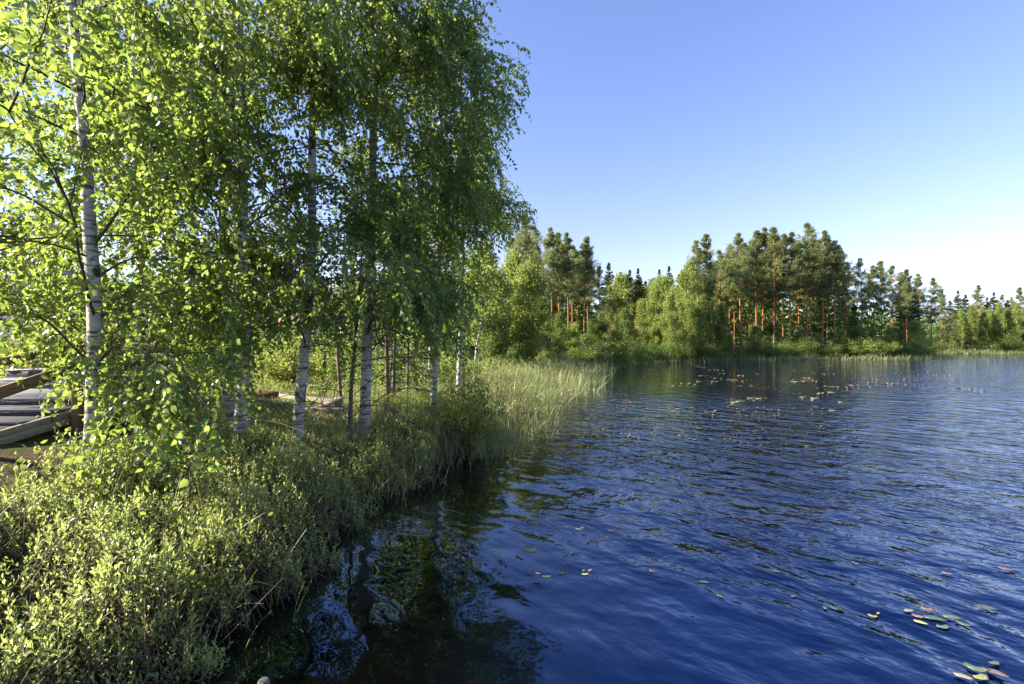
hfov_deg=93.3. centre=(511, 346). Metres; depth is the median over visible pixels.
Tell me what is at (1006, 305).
spruce tree
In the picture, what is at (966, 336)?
spruce tree
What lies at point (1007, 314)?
birch tree
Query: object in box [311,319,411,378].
willow bush
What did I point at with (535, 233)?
pine tree
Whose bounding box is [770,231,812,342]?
pine tree
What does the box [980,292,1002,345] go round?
spruce tree
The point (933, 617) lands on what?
pondweed leaf
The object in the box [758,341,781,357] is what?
willow bush
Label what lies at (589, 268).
pine tree
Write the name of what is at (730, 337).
birch tree
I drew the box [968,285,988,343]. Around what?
pine tree
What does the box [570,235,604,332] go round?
pine tree
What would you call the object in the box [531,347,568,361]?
willow bush
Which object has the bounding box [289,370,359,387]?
bush
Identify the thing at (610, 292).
pine tree
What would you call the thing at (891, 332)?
birch tree
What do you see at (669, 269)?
spruce tree
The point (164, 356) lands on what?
willow bush
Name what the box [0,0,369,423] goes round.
birch tree
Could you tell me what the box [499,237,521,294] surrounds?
pine tree
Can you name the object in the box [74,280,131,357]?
birch tree
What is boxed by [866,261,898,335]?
pine tree
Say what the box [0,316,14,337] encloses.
window
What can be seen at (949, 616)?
pondweed leaf
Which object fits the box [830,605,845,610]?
pondweed leaf
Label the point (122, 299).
birch tree
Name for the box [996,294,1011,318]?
pine tree
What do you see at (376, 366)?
willow bush
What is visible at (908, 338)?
birch tree
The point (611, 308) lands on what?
birch tree
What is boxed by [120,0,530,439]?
birch tree
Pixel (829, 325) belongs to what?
spruce tree
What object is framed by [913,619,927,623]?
pondweed leaf
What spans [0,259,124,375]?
tree
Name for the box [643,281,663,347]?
birch tree
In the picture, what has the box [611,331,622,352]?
birch tree
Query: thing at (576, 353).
willow bush
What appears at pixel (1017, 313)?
birch tree
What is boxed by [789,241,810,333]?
pine tree
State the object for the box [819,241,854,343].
pine tree
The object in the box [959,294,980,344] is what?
spruce tree
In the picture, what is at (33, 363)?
willow bush
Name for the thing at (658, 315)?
birch tree
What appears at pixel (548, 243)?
pine tree
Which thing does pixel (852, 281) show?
pine tree
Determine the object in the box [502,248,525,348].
birch tree
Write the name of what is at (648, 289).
birch tree
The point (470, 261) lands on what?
young tree
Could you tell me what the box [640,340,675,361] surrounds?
willow bush
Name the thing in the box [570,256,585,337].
pine tree
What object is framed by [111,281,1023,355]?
distant woodland
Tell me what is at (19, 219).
birch tree
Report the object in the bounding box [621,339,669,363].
willow bush
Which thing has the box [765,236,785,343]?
pine tree
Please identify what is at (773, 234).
pine tree
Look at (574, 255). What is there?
pine tree
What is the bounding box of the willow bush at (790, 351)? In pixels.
[772,338,806,356]
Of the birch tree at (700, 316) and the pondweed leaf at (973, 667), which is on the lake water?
the pondweed leaf at (973, 667)
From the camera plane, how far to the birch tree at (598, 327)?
46.25 m
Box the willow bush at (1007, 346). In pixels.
[963,327,1023,352]
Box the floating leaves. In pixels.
[559,363,983,475]
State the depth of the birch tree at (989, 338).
136.78 m
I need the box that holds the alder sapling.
[270,210,466,444]
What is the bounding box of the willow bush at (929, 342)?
[916,337,963,355]
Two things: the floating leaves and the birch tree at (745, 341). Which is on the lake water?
the floating leaves
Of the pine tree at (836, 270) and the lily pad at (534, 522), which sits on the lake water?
the lily pad at (534, 522)
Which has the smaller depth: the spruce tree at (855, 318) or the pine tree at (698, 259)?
the pine tree at (698, 259)
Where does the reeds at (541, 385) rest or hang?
in the lake water
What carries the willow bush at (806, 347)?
on the ground at (8, 456)
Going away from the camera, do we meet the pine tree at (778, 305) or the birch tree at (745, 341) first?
the birch tree at (745, 341)
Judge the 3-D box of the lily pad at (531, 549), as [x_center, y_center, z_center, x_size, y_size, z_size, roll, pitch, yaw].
[0.182,1.999,4.757,0.159,0.003,0.150,0,0,-34]
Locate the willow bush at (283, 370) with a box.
[238,339,333,385]
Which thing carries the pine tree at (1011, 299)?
on the ground at (8, 456)
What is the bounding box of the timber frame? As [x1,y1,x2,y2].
[279,393,345,415]
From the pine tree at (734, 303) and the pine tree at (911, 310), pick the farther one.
the pine tree at (911, 310)
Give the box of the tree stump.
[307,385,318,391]
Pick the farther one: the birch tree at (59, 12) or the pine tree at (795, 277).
the pine tree at (795, 277)
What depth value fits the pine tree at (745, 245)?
89.11 m
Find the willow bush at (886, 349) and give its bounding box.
[856,336,903,356]
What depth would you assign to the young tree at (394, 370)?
10.97 m
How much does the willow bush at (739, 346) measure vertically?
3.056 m
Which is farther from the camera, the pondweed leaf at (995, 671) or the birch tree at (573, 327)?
the birch tree at (573, 327)
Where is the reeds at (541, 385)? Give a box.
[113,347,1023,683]
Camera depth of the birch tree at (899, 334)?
86.10 m
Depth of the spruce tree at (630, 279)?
77.83 m
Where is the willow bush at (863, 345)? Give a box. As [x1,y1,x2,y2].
[839,336,887,356]
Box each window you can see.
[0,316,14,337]
[9,316,29,341]
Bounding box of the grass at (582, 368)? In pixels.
[0,353,605,683]
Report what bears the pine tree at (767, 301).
on the ground at (8, 456)
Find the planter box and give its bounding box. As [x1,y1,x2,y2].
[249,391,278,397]
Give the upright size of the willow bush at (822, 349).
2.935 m
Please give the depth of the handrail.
5.96 m
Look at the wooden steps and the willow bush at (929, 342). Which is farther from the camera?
the willow bush at (929, 342)
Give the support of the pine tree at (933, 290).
on the ground at (8, 456)
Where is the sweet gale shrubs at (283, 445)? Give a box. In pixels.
[0,353,580,683]
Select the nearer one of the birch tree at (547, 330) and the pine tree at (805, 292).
the birch tree at (547, 330)
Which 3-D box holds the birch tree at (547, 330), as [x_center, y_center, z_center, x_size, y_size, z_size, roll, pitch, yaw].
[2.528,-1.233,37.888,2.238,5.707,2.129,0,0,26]
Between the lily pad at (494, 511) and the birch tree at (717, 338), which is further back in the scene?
the birch tree at (717, 338)
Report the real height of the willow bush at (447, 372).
2.195 m
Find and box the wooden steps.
[0,366,213,444]
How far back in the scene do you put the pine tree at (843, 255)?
91.00 m
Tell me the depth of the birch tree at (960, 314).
135.69 m
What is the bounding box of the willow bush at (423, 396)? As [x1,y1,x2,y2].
[383,376,455,415]
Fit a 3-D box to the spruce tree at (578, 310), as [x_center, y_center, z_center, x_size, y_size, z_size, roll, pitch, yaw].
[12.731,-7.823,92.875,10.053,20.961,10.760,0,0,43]
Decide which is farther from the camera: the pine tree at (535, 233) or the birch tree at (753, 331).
the birch tree at (753, 331)
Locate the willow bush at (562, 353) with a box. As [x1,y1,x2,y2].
[548,339,574,362]
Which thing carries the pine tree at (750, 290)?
on the ground at (8, 456)
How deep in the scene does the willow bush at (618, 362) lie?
47.43 m
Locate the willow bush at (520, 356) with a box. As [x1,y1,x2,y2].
[477,339,540,367]
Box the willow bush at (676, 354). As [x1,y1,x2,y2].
[651,341,689,360]
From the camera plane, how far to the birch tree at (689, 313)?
62.53 m
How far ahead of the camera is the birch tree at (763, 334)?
74.81 m
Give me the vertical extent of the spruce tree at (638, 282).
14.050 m
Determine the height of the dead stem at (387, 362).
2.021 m
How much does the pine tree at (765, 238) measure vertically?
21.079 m
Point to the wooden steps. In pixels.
(19, 413)
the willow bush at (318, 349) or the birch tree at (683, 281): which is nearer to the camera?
the willow bush at (318, 349)
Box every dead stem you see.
[336,348,342,403]
[385,331,389,405]
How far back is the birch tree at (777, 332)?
80.73 m
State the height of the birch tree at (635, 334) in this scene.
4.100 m
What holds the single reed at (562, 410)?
in the lake water
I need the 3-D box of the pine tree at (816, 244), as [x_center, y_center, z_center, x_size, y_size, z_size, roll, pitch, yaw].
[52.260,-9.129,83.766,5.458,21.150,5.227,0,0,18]
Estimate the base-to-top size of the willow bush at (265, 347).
3.001 m
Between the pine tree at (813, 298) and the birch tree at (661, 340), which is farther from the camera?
the pine tree at (813, 298)
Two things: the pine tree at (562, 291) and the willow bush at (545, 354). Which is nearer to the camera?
the willow bush at (545, 354)
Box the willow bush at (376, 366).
[319,327,427,393]
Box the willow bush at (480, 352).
[455,333,520,371]
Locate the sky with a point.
(893, 129)
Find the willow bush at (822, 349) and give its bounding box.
[809,339,843,356]
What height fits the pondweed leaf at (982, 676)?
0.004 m
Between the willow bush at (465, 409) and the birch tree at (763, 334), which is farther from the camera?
the birch tree at (763, 334)
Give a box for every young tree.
[44,271,236,497]
[347,269,456,406]
[373,257,444,394]
[389,246,466,384]
[439,254,484,362]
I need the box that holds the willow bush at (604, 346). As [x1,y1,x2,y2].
[580,333,631,366]
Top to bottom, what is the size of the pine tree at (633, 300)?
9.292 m
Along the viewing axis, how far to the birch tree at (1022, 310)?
136.14 m
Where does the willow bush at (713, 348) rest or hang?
on the ground at (8, 456)
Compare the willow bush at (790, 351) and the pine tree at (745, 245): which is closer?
the willow bush at (790, 351)
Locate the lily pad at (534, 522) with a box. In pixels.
[526,520,540,524]
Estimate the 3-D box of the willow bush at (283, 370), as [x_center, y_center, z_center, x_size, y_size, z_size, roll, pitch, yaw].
[-7.833,0.545,16.772,3.032,1.861,3.605,0,0,-25]
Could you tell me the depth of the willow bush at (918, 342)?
82.12 m
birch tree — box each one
[0,0,135,338]
[0,0,322,546]
[0,0,348,429]
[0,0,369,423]
[0,0,434,453]
[66,0,473,453]
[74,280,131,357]
[83,272,147,354]
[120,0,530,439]
[132,273,168,354]
[251,0,530,416]
[342,297,390,352]
[377,95,537,396]
[410,271,470,355]
[464,236,517,356]
[473,261,520,357]
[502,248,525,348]
[503,212,546,344]
[507,257,556,360]
[531,294,554,356]
[549,313,568,360]
[551,323,573,351]
[564,321,583,360]
[579,332,594,355]
[583,314,617,359]
[600,298,623,348]
[603,270,638,338]
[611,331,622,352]
[616,307,634,345]
[629,328,644,348]
[633,280,646,326]
[633,296,653,347]
[639,271,682,344]
[642,278,656,346]
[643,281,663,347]
[643,282,654,317]
[647,289,668,344]
[649,330,665,350]
[653,291,683,351]
[673,267,696,335]
[673,332,685,347]
[678,297,700,358]
[679,259,703,332]
[691,297,711,350]
[700,276,719,343]
[704,320,723,349]
[714,302,730,350]
[723,333,734,348]
[739,338,752,347]
[743,323,765,357]
[760,329,767,344]
[764,322,784,348]
[791,333,807,355]
[810,333,823,346]
[832,329,849,352]
[846,325,864,344]
[862,327,883,345]
[880,325,899,345]
[881,326,904,344]
[901,318,927,347]
[901,331,909,344]
[949,314,959,348]
[956,308,966,342]
[964,304,980,349]
[975,305,992,348]
[978,314,1005,346]
[984,308,996,348]
[988,302,1010,341]
[999,307,1013,341]
[1008,303,1023,341]
[1019,306,1023,340]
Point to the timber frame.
(321, 408)
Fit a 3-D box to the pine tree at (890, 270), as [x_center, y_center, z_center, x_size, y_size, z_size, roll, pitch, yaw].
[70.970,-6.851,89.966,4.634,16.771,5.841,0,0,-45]
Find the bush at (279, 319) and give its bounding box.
[265,314,361,370]
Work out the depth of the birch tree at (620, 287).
72.90 m
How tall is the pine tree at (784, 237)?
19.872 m
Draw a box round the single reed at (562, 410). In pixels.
[553,401,566,430]
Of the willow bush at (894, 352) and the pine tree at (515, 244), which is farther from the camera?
the pine tree at (515, 244)
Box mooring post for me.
[257,677,269,683]
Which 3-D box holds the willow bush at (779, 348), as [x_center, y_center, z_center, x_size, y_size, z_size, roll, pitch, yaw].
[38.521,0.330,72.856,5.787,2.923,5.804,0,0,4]
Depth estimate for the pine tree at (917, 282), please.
94.40 m
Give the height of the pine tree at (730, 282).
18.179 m
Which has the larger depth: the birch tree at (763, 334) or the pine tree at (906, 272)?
the pine tree at (906, 272)
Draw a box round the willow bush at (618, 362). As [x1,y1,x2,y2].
[598,342,633,365]
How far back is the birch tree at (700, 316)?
63.60 m
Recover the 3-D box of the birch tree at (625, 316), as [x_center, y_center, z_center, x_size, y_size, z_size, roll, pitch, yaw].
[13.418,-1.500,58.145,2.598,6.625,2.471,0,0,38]
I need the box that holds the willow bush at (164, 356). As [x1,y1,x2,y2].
[131,342,212,380]
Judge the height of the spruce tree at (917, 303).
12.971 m
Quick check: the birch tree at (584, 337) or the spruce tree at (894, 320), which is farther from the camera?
the spruce tree at (894, 320)
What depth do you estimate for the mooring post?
2.74 m
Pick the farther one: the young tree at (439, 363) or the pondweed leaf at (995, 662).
the young tree at (439, 363)
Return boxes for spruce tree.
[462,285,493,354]
[516,248,561,340]
[560,251,596,339]
[596,262,619,333]
[626,270,637,340]
[630,268,649,352]
[666,266,675,351]
[713,269,746,348]
[805,292,839,345]
[832,292,860,338]
[846,300,862,340]
[890,305,907,330]
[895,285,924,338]
[908,289,926,338]
[935,300,964,353]
[946,290,968,349]
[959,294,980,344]
[959,313,971,349]
[979,297,990,345]
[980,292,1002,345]
[1001,299,1017,342]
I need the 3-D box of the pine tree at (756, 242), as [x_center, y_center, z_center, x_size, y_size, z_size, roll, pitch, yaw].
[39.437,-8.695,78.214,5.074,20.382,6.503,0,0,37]
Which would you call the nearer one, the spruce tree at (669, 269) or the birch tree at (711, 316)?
the birch tree at (711, 316)
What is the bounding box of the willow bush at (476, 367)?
[422,349,496,384]
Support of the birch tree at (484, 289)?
on the ground at (8, 456)
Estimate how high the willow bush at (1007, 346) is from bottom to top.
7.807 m
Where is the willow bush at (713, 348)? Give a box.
[703,342,727,358]
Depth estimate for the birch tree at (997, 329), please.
134.79 m
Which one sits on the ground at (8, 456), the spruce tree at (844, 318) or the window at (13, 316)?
the spruce tree at (844, 318)
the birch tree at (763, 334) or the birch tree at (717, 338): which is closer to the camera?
the birch tree at (717, 338)
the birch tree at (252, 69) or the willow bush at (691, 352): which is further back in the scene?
the willow bush at (691, 352)
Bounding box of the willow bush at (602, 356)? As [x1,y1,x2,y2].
[577,334,613,365]
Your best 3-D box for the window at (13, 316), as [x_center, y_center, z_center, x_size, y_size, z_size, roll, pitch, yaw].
[-21.313,-0.700,20.970,0.930,1.190,0.060,0,0,0]
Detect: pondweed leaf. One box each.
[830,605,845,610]
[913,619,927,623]
[922,615,947,620]
[936,624,948,628]
[943,614,961,618]
[953,672,973,678]
[955,620,971,625]
[962,662,990,671]
[973,674,988,679]
[974,603,998,609]
[982,667,1009,676]
[989,661,999,664]
[998,566,1015,570]
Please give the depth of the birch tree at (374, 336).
30.38 m
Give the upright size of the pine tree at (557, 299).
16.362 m
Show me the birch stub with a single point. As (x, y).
(476, 353)
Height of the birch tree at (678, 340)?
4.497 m
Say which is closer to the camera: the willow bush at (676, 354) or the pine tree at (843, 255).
the willow bush at (676, 354)
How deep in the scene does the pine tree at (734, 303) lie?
82.55 m
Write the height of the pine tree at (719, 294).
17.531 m
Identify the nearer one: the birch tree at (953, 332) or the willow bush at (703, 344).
the willow bush at (703, 344)
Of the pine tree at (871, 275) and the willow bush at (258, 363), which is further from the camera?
the pine tree at (871, 275)
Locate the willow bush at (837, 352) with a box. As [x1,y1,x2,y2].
[823,343,848,356]
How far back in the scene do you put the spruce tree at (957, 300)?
139.59 m
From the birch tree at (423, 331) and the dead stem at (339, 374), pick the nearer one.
the dead stem at (339, 374)
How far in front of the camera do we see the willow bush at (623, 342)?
49.09 m
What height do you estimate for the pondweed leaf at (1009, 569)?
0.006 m
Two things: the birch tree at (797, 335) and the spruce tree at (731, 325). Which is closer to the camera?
the birch tree at (797, 335)
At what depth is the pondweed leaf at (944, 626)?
3.43 m
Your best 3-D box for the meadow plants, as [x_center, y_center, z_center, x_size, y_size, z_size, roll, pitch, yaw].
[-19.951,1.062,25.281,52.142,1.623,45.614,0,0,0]
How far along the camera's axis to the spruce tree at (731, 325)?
85.45 m
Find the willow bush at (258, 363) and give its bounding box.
[210,337,284,381]
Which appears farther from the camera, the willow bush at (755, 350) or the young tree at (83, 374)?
the willow bush at (755, 350)
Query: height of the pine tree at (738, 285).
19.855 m
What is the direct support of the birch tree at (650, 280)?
on the ground at (8, 456)
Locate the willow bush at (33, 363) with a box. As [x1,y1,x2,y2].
[0,314,125,376]
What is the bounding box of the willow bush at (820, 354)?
[807,338,844,357]
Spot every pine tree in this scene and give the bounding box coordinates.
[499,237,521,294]
[507,234,522,253]
[523,225,550,304]
[539,226,568,341]
[543,232,570,312]
[547,276,564,317]
[552,231,581,327]
[559,256,570,310]
[560,247,580,323]
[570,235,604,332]
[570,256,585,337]
[571,238,599,334]
[575,250,591,332]
[588,260,597,308]
[590,266,612,316]
[600,287,618,322]
[626,296,636,332]
[685,240,711,294]
[698,233,721,306]
[701,250,735,343]
[717,247,742,344]
[721,232,762,349]
[725,280,741,349]
[734,241,756,337]
[738,241,771,336]
[742,230,772,339]
[750,227,775,340]
[752,273,773,330]
[758,226,791,349]
[758,255,793,316]
[764,272,773,324]
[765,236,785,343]
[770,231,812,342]
[771,233,796,336]
[787,222,830,341]
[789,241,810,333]
[794,239,809,333]
[798,235,824,341]
[799,249,819,328]
[803,230,849,346]
[805,273,820,329]
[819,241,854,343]
[821,239,841,345]
[831,244,847,341]
[835,262,867,350]
[842,258,877,336]
[865,264,886,336]
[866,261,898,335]
[876,265,909,324]
[890,271,913,329]
[894,269,917,315]
[895,279,916,345]
[912,273,929,320]
[919,277,946,339]
[930,289,957,353]
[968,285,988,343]
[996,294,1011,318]
[1004,297,1013,316]
[1009,287,1023,321]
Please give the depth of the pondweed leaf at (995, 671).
2.94 m
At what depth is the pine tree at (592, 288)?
116.89 m
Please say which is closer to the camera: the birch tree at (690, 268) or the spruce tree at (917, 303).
the birch tree at (690, 268)
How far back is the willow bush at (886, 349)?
76.65 m
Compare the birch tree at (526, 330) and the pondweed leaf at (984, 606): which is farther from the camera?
the birch tree at (526, 330)
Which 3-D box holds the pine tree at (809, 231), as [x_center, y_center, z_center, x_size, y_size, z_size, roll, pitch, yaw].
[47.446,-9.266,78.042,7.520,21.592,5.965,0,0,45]
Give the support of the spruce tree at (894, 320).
on the ground at (8, 456)
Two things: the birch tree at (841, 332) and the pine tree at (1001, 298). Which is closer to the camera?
the birch tree at (841, 332)
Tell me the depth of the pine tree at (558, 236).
51.71 m
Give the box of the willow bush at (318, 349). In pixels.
[292,320,379,377]
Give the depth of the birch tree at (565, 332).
41.72 m
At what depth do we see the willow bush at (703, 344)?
63.61 m
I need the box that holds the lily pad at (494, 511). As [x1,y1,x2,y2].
[489,510,500,513]
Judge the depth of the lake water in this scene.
4.76 m
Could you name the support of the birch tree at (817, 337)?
on the ground at (8, 456)
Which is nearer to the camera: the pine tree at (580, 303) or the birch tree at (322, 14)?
the birch tree at (322, 14)
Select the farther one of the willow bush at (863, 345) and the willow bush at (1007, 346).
the willow bush at (1007, 346)
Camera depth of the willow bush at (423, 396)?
10.13 m
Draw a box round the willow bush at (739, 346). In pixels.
[720,340,749,358]
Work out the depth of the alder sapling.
7.37 m
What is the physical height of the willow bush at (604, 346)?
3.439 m
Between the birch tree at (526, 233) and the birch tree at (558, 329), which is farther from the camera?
the birch tree at (526, 233)
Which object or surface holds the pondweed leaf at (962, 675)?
on the lake water
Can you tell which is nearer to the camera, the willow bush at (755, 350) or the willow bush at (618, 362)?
the willow bush at (618, 362)
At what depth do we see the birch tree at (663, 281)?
69.62 m
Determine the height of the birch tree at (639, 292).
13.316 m
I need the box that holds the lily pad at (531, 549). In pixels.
[523,546,537,552]
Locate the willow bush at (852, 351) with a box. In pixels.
[840,341,874,356]
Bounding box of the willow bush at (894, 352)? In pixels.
[881,342,907,355]
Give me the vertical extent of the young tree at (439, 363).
4.630 m
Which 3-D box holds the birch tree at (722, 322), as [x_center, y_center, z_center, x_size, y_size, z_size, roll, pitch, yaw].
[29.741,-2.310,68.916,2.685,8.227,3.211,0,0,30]
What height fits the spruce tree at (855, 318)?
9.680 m
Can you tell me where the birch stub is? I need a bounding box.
[474,322,481,371]
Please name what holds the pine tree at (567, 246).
on the ground at (8, 456)
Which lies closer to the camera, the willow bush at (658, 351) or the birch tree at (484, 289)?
the birch tree at (484, 289)
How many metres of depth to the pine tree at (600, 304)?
55.84 m
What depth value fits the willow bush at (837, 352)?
75.25 m
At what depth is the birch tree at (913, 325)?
85.05 m
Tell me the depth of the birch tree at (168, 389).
4.61 m
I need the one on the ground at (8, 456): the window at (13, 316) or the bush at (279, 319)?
the bush at (279, 319)
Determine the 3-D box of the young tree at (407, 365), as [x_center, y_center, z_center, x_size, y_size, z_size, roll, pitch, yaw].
[-2.447,-0.465,12.445,2.706,4.010,1.854,0,0,27]
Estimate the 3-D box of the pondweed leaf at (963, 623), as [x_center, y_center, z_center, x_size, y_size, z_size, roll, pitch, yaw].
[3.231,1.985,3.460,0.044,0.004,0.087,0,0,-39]
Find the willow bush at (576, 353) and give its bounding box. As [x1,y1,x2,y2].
[551,339,604,363]
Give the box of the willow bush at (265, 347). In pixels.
[238,315,342,373]
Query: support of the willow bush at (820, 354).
on the ground at (8, 456)
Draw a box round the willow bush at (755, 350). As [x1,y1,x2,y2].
[737,343,772,357]
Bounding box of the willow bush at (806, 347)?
[778,336,820,356]
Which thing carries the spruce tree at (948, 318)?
on the ground at (8, 456)
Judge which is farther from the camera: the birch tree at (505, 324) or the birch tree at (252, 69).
the birch tree at (505, 324)
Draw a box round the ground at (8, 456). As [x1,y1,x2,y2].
[0,346,986,683]
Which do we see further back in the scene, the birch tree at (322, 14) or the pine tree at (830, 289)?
the pine tree at (830, 289)
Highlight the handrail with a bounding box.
[0,340,190,432]
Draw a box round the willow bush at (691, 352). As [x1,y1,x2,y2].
[672,340,703,359]
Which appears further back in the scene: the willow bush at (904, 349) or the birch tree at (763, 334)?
the willow bush at (904, 349)
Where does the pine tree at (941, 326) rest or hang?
on the ground at (8, 456)
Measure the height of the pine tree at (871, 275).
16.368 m
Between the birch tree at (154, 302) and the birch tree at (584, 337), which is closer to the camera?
the birch tree at (154, 302)
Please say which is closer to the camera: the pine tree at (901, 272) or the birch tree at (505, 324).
the birch tree at (505, 324)
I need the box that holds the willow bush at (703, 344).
[666,334,716,359]
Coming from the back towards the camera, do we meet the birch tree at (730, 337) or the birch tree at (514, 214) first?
the birch tree at (730, 337)
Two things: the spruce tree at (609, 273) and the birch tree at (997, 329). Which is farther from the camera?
the birch tree at (997, 329)
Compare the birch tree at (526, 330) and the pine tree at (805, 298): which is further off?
the pine tree at (805, 298)
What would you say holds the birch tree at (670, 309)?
on the ground at (8, 456)
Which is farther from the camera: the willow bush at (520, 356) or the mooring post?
the willow bush at (520, 356)
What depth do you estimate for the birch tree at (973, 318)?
133.69 m
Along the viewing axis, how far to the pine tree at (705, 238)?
74.48 m
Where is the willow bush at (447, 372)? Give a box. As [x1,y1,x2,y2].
[371,333,469,389]
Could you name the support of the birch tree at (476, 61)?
on the ground at (8, 456)
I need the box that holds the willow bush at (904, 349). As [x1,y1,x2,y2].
[889,341,927,355]
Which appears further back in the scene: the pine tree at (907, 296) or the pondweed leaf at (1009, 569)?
the pine tree at (907, 296)
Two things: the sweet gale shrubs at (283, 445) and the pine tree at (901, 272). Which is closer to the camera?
the sweet gale shrubs at (283, 445)
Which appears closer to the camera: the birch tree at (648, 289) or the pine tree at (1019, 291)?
the birch tree at (648, 289)
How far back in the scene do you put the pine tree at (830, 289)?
85.91 m
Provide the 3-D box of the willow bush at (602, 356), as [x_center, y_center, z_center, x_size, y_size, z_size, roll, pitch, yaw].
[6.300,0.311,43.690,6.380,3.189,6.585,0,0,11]
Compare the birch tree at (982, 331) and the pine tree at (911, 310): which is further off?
the birch tree at (982, 331)
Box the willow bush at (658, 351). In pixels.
[636,337,672,361]
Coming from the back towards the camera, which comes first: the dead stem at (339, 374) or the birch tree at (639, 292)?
the birch tree at (639, 292)
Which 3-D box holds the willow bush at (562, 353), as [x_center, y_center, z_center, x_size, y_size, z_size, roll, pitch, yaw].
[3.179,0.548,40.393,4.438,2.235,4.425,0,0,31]
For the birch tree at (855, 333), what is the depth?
79.98 m
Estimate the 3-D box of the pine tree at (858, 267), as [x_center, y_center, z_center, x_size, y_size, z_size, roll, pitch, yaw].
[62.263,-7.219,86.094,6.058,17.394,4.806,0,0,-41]
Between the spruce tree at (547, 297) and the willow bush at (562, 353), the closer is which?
the willow bush at (562, 353)
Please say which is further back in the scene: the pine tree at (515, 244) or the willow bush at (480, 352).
the pine tree at (515, 244)
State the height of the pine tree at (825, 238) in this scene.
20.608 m
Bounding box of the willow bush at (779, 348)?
[759,339,786,357]
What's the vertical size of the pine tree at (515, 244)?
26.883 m
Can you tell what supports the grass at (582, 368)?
on the ground at (8, 456)
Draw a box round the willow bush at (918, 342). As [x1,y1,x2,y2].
[896,335,946,356]
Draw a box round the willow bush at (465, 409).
[411,364,514,455]
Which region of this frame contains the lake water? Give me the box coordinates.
[152,354,1023,683]
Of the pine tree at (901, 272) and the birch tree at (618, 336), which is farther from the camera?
the pine tree at (901, 272)
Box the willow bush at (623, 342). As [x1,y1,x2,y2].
[611,335,638,364]
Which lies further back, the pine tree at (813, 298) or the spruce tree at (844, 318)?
the spruce tree at (844, 318)
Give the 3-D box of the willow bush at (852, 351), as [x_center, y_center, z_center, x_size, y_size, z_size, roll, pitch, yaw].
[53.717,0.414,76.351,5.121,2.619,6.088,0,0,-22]
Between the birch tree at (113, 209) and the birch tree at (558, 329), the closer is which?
the birch tree at (113, 209)
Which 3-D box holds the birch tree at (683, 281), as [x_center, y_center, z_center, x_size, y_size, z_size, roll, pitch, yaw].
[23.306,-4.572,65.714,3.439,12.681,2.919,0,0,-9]
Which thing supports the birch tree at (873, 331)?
on the ground at (8, 456)
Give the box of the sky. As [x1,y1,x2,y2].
[0,0,1023,338]
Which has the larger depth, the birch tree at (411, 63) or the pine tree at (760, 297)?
the pine tree at (760, 297)
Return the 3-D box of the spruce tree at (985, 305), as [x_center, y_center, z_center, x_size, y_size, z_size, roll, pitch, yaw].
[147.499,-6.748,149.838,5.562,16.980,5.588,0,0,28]
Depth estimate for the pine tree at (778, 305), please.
81.08 m
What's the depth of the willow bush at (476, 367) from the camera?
17.78 m
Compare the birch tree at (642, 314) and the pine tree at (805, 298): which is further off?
the pine tree at (805, 298)
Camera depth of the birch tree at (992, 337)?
139.13 m
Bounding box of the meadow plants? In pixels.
[1,354,534,626]

